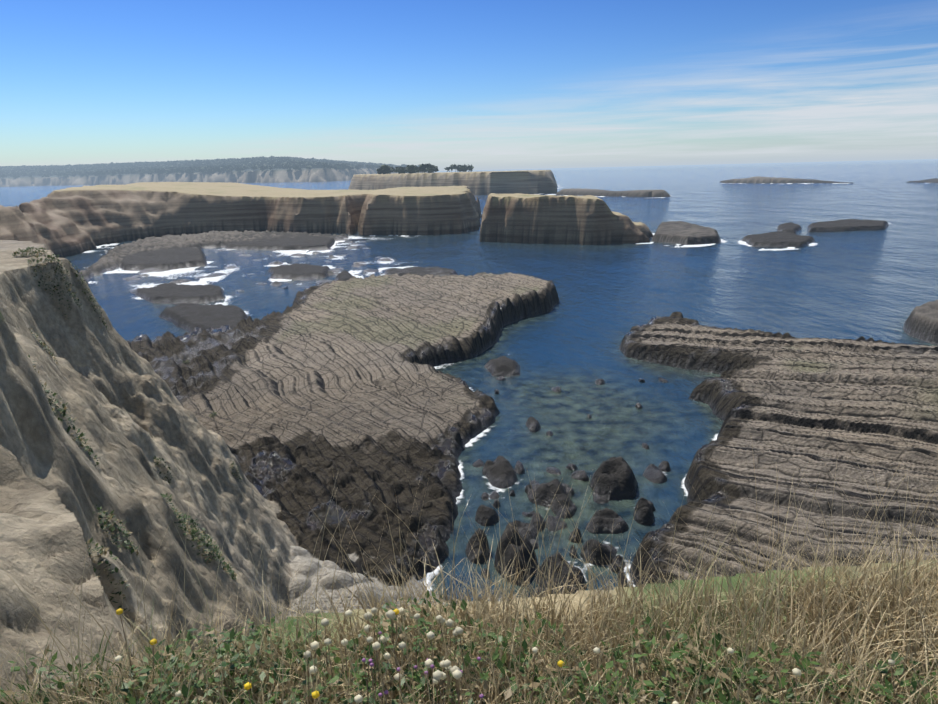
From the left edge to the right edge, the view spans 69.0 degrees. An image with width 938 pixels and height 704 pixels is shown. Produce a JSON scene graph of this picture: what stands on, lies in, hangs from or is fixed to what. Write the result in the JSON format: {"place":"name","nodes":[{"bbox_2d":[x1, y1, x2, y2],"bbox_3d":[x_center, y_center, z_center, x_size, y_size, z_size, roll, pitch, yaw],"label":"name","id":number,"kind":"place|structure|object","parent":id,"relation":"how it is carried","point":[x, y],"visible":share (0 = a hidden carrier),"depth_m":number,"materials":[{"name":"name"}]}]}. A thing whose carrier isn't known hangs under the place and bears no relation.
{"place":"outdoors","nodes":[
{"label":"outdoors","id":0,"kind":"place"},
{"bbox_2d":[0,167,937,703],"bbox_3d":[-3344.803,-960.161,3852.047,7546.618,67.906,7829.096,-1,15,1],"label":"terrain","id":1,"kind":"structure","parent":0,"point":[312,395],"depth_m":34.84,"materials":[{"name":"grey stone"}]},
{"bbox_2d":[12,246,241,610],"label":"cliff plants","id":2,"kind":"object","parent":1,"relation":"on","point":[179,517],"visible":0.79,"depth_m":13.13,"materials":[{"name":"green plant"}]},
{"bbox_2d":[0,156,473,177],"bbox_3d":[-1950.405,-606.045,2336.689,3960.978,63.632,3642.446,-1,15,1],"label":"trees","id":3,"kind":"object","parent":1,"relation":"on","point":[229,165],"visible":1,"depth_m":1973.32,"materials":[{"name":"green plant"}]},
{"bbox_2d":[0,439,937,703],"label":"grass","id":4,"kind":"structure","parent":1,"relation":"on","point":[871,604],"depth_m":2.36,"materials":[{"name":"green plant"}]},
{"bbox_2d":[0,591,937,703],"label":"leafy plants","id":5,"kind":"object","parent":1,"relation":"on","point":[644,685],"visible":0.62,"depth_m":2.19,"materials":[{"name":"green plant"}]},
{"bbox_2d":[119,614,894,703],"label":"flower stems","id":6,"kind":"object","parent":1,"relation":"on","point":[377,663],"visible":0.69,"depth_m":2.08,"materials":[{"name":"green plant"}]},
{"bbox_2d":[114,607,894,703],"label":"flower heads","id":7,"kind":"object","parent":6,"relation":"attached to","point":[456,672],"visible":0.98,"depth_m":2.05,"materials":[{"name":"white plant"}]},
{"bbox_2d":[0,159,937,603],"bbox_3d":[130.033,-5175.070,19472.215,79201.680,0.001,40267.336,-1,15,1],"label":"ocean","id":8,"kind":"structure","parent":0,"point":[874,285],"depth_m":88.96,"materials":[{"name":"liquid"}]},
{"bbox_2d":[0,0,937,170],"label":"sky","id":9,"kind":"structure","parent":0,"point":[483,84],"materials":[{"name":"blue"}]}
]}

